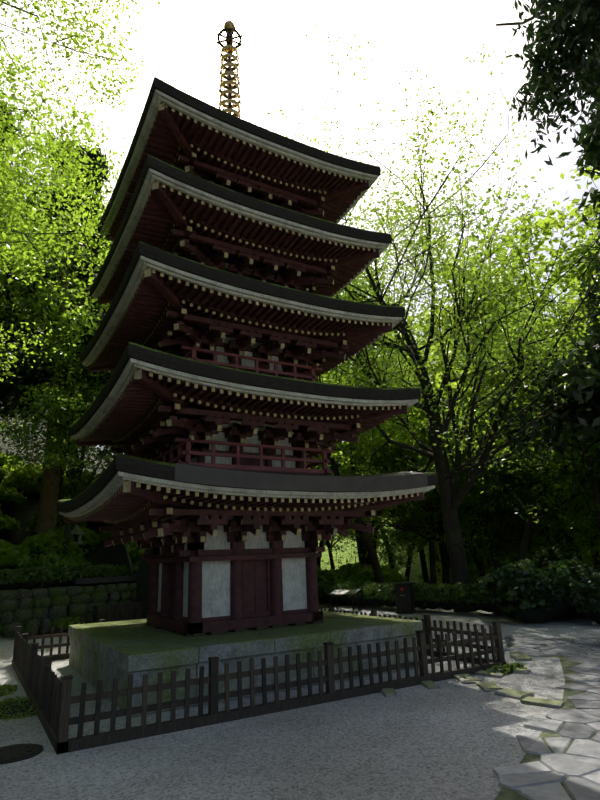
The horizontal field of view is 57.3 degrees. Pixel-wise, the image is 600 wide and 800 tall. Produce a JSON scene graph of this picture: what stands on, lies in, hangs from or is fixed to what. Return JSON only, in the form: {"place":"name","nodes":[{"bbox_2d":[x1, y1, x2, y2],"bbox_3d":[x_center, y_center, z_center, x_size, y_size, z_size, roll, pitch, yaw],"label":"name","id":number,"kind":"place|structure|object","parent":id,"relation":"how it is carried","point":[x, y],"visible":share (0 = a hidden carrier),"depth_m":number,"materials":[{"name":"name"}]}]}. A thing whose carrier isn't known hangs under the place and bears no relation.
{"place":"outdoors","nodes":[
{"label":"outdoors","id":0,"kind":"place"},
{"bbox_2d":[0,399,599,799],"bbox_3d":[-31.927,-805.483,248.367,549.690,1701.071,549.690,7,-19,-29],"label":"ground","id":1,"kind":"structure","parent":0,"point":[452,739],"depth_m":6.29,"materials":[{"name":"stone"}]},
{"bbox_2d":[0,104,41,350],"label":"cedar tree","id":2,"kind":"object","parent":1,"relation":"on","point":[24,330],"visible":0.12,"depth_m":26.66,"materials":[{"name":"green plant"}]},
{"bbox_2d":[0,743,42,763],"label":"manhole cover","id":3,"kind":"object","parent":1,"relation":"on","point":[14,753],"visible":1,"depth_m":6.22,"materials":[{"name":"metal"}]},
{"bbox_2d":[0,46,55,96],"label":"maple tree","id":4,"kind":"object","parent":1,"relation":"on","point":[12,65],"visible":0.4,"depth_m":37.82,"materials":[{"name":"green plant"}]},
{"bbox_2d":[0,164,56,328],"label":"maple tree","id":5,"kind":"object","parent":1,"relation":"on","point":[39,324],"depth_m":31.73,"materials":[{"name":"green plant"}]},
{"bbox_2d":[0,145,88,379],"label":"maple tree","id":6,"kind":"object","parent":1,"relation":"on","point":[51,214],"visible":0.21,"depth_m":24.87,"materials":[{"name":"green plant"}]},
{"bbox_2d":[0,254,106,477],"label":"maple tree","id":7,"kind":"object","parent":1,"relation":"on","point":[41,440],"depth_m":35.04,"materials":[{"name":"green plant"}]},
{"bbox_2d":[0,192,110,477],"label":"maple tree","id":8,"kind":"object","parent":1,"relation":"on","point":[75,451],"depth_m":38.01,"materials":[{"name":"green plant"}]},
{"bbox_2d":[0,139,112,534],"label":"cedar tree","id":9,"kind":"object","parent":1,"relation":"on","point":[47,509],"visible":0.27,"depth_m":25.53,"materials":[{"name":"green plant"}]},
{"bbox_2d":[0,125,115,499],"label":"maple tree","id":10,"kind":"object","parent":1,"relation":"on","point":[40,319],"visible":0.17,"depth_m":25.86,"materials":[{"name":"green plant"}]},
{"bbox_2d":[0,121,118,326],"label":"broad tree","id":11,"kind":"object","parent":1,"relation":"on","point":[55,184],"visible":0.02,"depth_m":47.11,"materials":[{"name":"green plant"}]},
{"bbox_2d":[0,60,125,315],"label":"tree","id":12,"kind":"object","parent":1,"relation":"on","point":[4,254],"visible":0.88,"depth_m":12.89,"materials":[{"name":"green plant"}]},
{"bbox_2d":[0,582,136,637],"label":"retaining wall","id":13,"kind":"structure","parent":1,"relation":"on","point":[55,605],"depth_m":17.96,"materials":[{"name":"stone"}]},
{"bbox_2d":[0,563,139,589],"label":"hedge","id":14,"kind":"object","parent":13,"relation":"on","point":[28,578],"visible":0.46,"depth_m":18.75,"materials":[{"name":"green plant"}]},
{"bbox_2d":[25,328,116,475],"bbox_3d":[-9.866,0.171,32.410,14.802,18.850,14.619,-17,-21,40],"label":"broad tree","id":15,"kind":"object","parent":1,"relation":"on","point":[107,462],"visible":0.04,"depth_m":29.05,"materials":[{"name":"green plant"}]},
{"bbox_2d":[0,319,145,556],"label":"maple tree","id":16,"kind":"object","parent":1,"relation":"on","point":[80,462],"visible":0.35,"depth_m":22.32,"materials":[{"name":"green plant"}]},
{"bbox_2d":[0,92,146,458],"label":"maple tree","id":17,"kind":"object","parent":1,"relation":"on","point":[62,322],"visible":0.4,"depth_m":22.90,"materials":[{"name":"green plant"}]},
{"bbox_2d":[70,524,84,544],"bbox_3d":[-9.554,6.232,23.344,0.728,1.850,0.840,7,-19,-29],"label":"stone lantern","id":18,"kind":"object","parent":1,"relation":"on","point":[76,530],"visible":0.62,"depth_m":23.35,"materials":[{"name":"stone"}]},
{"bbox_2d":[0,0,160,430],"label":"tree","id":19,"kind":"object","parent":1,"relation":"on","point":[75,40],"visible":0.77,"depth_m":15.84,"materials":[{"name":"green plant"}]},
{"bbox_2d":[74,535,150,622],"bbox_3d":[-6.164,7.085,20.470,3.807,4.694,3.650,0,-16,-7],"label":"roofed shrine","id":20,"kind":"object","parent":1,"relation":"on","point":[118,554],"visible":0.21,"depth_m":19.87,"materials":[{"name":"tile"}]},
{"bbox_2d":[0,452,407,632],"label":"understory","id":21,"kind":"object","parent":1,"relation":"on","point":[31,551],"visible":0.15,"depth_m":25.32,"materials":[{"name":"green plant"}]},
{"bbox_2d":[68,610,422,716],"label":"stone platform","id":22,"kind":"structure","parent":1,"relation":"on","point":[108,652],"depth_m":9.04,"materials":[{"name":"grey stone"}]},
{"bbox_2d":[57,20,437,636],"bbox_3d":[-1.713,-3.148,13.501,6.248,16.108,6.258,7,-19,-29],"label":"pagoda","id":23,"kind":"object","parent":22,"relation":"on","point":[230,330],"visible":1,"depth_m":10.89,"materials":[{"name":"red paint"}]},
{"bbox_2d":[11,606,505,754],"bbox_3d":[-1.393,4.964,11.141,7.420,0.782,7.420,7,-19,-29],"label":"picket fence","id":24,"kind":"object","parent":1,"relation":"on","point":[48,692],"visible":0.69,"depth_m":7.75,"materials":[{"name":"brown wood"}]},
{"bbox_2d":[0,661,526,720],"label":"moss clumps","id":25,"kind":"object","parent":1,"relation":"on","point":[16,708],"visible":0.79,"depth_m":8.60,"materials":[{"name":"green plant"}]},
{"bbox_2d":[317,533,353,566],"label":"sunlit tree","id":26,"kind":"object","parent":1,"relation":"on","point":[321,544],"depth_m":51.09,"materials":[{"name":"green plant"}]},
{"bbox_2d":[328,589,360,610],"bbox_3d":[1.768,7.952,21.817,1.200,0.777,0.587,-13,-19,33],"label":"bench","id":27,"kind":"object","parent":1,"relation":"on","point":[349,592],"visible":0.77,"depth_m":21.77,"materials":[{"name":"wood"}]},
{"bbox_2d":[306,375,386,541],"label":"maple tree","id":28,"kind":"object","parent":1,"relation":"on","point":[351,532],"depth_m":34.63,"materials":[{"name":"green plant"}]},
{"bbox_2d":[318,511,385,569],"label":"sunlit tree","id":29,"kind":"object","parent":1,"relation":"on","point":[328,544],"depth_m":49.47,"materials":[{"name":"brown plant"}]},
{"bbox_2d":[314,356,395,561],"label":"broad tree","id":30,"kind":"object","parent":1,"relation":"on","point":[369,522],"depth_m":47.82,"materials":[{"name":"green plant"}]},
{"bbox_2d":[306,246,412,582],"bbox_3d":[0.600,0.825,25.718,10.649,17.757,14.712,-8,-17,18],"label":"broad tree","id":31,"kind":"object","parent":1,"relation":"on","point":[333,467],"visible":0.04,"depth_m":26.05,"materials":[{"name":"green plant"}]},
{"bbox_2d":[306,332,451,565],"bbox_3d":[2.983,3.873,35.296,12.423,18.310,15.596,-16,-21,39],"label":"maple tree","id":32,"kind":"object","parent":1,"relation":"on","point":[351,447],"visible":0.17,"depth_m":32.36,"materials":[{"name":"green plant"}]},
{"bbox_2d":[337,351,429,569],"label":"sunlit tree","id":33,"kind":"object","parent":1,"relation":"on","point":[390,557],"depth_m":56.14,"materials":[{"name":"brown plant"}]},
{"bbox_2d":[340,377,426,557],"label":"sunlit tree","id":34,"kind":"object","parent":1,"relation":"on","point":[378,529],"depth_m":59.97,"materials":[{"name":"green plant"}]},
{"bbox_2d":[315,282,463,567],"bbox_3d":[8.712,2.694,43.220,20.353,25.918,20.102,5,-18,-23],"label":"broad tree","id":35,"kind":"object","parent":1,"relation":"on","point":[368,562],"visible":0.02,"depth_m":39.35,"materials":[{"name":"green plant"}]},
{"bbox_2d":[340,418,464,580],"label":"sunlit tree","id":36,"kind":"object","parent":1,"relation":"on","point":[407,572],"visible":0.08,"depth_m":41.86,"materials":[{"name":"green plant"}]},
{"bbox_2d":[393,582,415,613],"bbox_3d":[3.809,7.207,20.020,0.660,1.045,0.400,-11,-18,28],"label":"sign","id":37,"kind":"object","parent":1,"relation":"on","point":[404,597],"visible":1,"depth_m":19.87,"materials":[{"name":"black paint"}]},
{"bbox_2d":[318,580,504,613],"bbox_3d":[3.524,7.653,21.640,1.426,1.042,13.426,10,-20,-35],"label":"hedge","id":38,"kind":"object","parent":1,"relation":"on","point":[463,597],"visible":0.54,"depth_m":19.95,"materials":[{"name":"green plant"}]},
{"bbox_2d":[395,515,439,571],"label":"sunlit tree","id":39,"kind":"object","parent":1,"relation":"on","point":[437,559],"depth_m":59.57,"materials":[{"name":"brown plant"}]},
{"bbox_2d":[338,387,498,583],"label":"maple tree","id":40,"kind":"object","parent":1,"relation":"on","point":[425,575],"depth_m":42.69,"materials":[{"name":"green plant"}]},
{"bbox_2d":[338,340,507,584],"bbox_3d":[8.192,5.522,38.042,13.665,20.142,17.155,-9,-18,22],"label":"maple tree","id":41,"kind":"object","parent":1,"relation":"on","point":[445,569],"visible":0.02,"depth_m":34.50,"materials":[{"name":"green plant"}]},
{"bbox_2d":[250,14,599,611],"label":"tree","id":42,"kind":"object","parent":1,"relation":"on","point":[452,495],"visible":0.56,"depth_m":20.26,"materials":[{"name":"green plant"}]},
{"bbox_2d":[319,342,537,584],"bbox_3d":[5.987,4.665,32.226,11.181,16.479,14.036,14,-23,-43],"label":"maple tree","id":43,"kind":"object","parent":1,"relation":"on","point":[432,536],"visible":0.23,"depth_m":31.14,"materials":[{"name":"green plant"}]},
{"bbox_2d":[335,272,535,583],"bbox_3d":[10.602,2.879,39.746,16.021,26.293,18.696,-15,-20,36],"label":"sunlit tree","id":44,"kind":"object","parent":1,"relation":"on","point":[422,342],"visible":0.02,"depth_m":39.37,"materials":[{"name":"green plant"}]},
{"bbox_2d":[340,367,565,576],"bbox_3d":[8.384,5.663,33.356,13.137,17.013,10.182,-13,-19,33],"label":"maple tree","id":45,"kind":"object","parent":1,"relation":"on","point":[481,568],"visible":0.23,"depth_m":30.92,"materials":[{"name":"green plant"}]},
{"bbox_2d":[381,654,564,708],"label":"edge stones","id":46,"kind":"object","parent":1,"relation":"on","point":[525,697],"visible":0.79,"depth_m":8.30,"materials":[{"name":"grey stone"}]},
{"bbox_2d":[412,490,549,584],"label":"sunlit tree","id":47,"kind":"object","parent":1,"relation":"on","point":[503,544],"visible":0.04,"depth_m":42.56,"materials":[{"name":"green plant"}]},
{"bbox_2d":[394,170,599,560],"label":"sunlit tree","id":48,"kind":"object","parent":1,"relation":"on","point":[524,227],"visible":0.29,"depth_m":32.02,"materials":[{"name":"green plant"}]},
{"bbox_2d":[396,324,599,570],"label":"maple tree","id":49,"kind":"object","parent":1,"relation":"on","point":[501,535],"visible":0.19,"depth_m":29.35,"materials":[{"name":"green plant"}]},
{"bbox_2d":[441,295,599,561],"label":"broad tree","id":50,"kind":"object","parent":1,"relation":"on","point":[539,488],"visible":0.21,"depth_m":25.36,"materials":[{"name":"green plant"}]},
{"bbox_2d":[447,277,599,558],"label":"sunlit tree","id":51,"kind":"object","parent":1,"relation":"on","point":[592,551],"visible":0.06,"depth_m":29.77,"materials":[{"name":"green plant"}]},
{"bbox_2d":[462,296,599,536],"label":"broad tree","id":52,"kind":"object","parent":1,"relation":"on","point":[595,496],"visible":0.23,"depth_m":23.84,"materials":[{"name":"green plant"}]},
{"bbox_2d":[478,543,599,624],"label":"shrubs","id":53,"kind":"object","parent":1,"relation":"on","point":[545,584],"visible":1,"depth_m":15.77,"materials":[{"name":"green plant"}]},
{"bbox_2d":[483,42,599,475],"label":"cedar tree","id":54,"kind":"object","parent":1,"relation":"on","point":[584,388],"visible":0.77,"depth_m":19.28,"materials":[{"name":"leaf"},{"name":"bark"}]},
{"bbox_2d":[488,282,596,556],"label":"sunlit tree","id":55,"kind":"object","parent":1,"relation":"on","point":[547,537],"visible":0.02,"depth_m":40.37,"materials":[{"name":"green plant"}]},
{"bbox_2d":[487,166,599,473],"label":"sunlit tree","id":56,"kind":"object","parent":1,"relation":"on","point":[588,212],"visible":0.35,"depth_m":27.86,"materials":[{"name":"green plant"}]},
{"bbox_2d":[489,320,599,571],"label":"sunlit tree","id":57,"kind":"object","parent":1,"relation":"on","point":[596,554],"visible":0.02,"depth_m":39.64,"materials":[{"name":"green plant"}]},
{"bbox_2d":[494,638,597,799],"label":"moss","id":58,"kind":"object","parent":1,"relation":"on","point":[506,793],"visible":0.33,"depth_m":6.21,"materials":[{"name":"plant"}]},
{"bbox_2d":[496,0,599,164],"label":"cedar tree","id":59,"kind":"object","parent":1,"relation":"on","point":[555,80],"visible":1,"depth_m":10.90,"materials":[{"name":"leaf"},{"name":"bark"}]},
{"bbox_2d":[549,254,580,317],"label":"sunlit tree","id":60,"kind":"object","parent":1,"relation":"on","point":[565,285],"depth_m":54.51,"materials":[{"name":"green plant"}]},
{"bbox_2d":[535,412,599,572],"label":"maple tree","id":61,"kind":"object","parent":1,"relation":"on","point":[598,550],"visible":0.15,"depth_m":27.05,"materials":[{"name":"green plant"}]},
{"bbox_2d":[0,0,599,453],"label":"sky","id":62,"kind":"structure","parent":0,"point":[279,67],"materials":[{"name":"white"}]},
{"bbox_2d":[493,635,599,799],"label":"flagstone path","id":63,"kind":"structure","parent":0,"point":[536,780],"depth_m":5.88,"materials":[{"name":"grey stone"}]}
]}

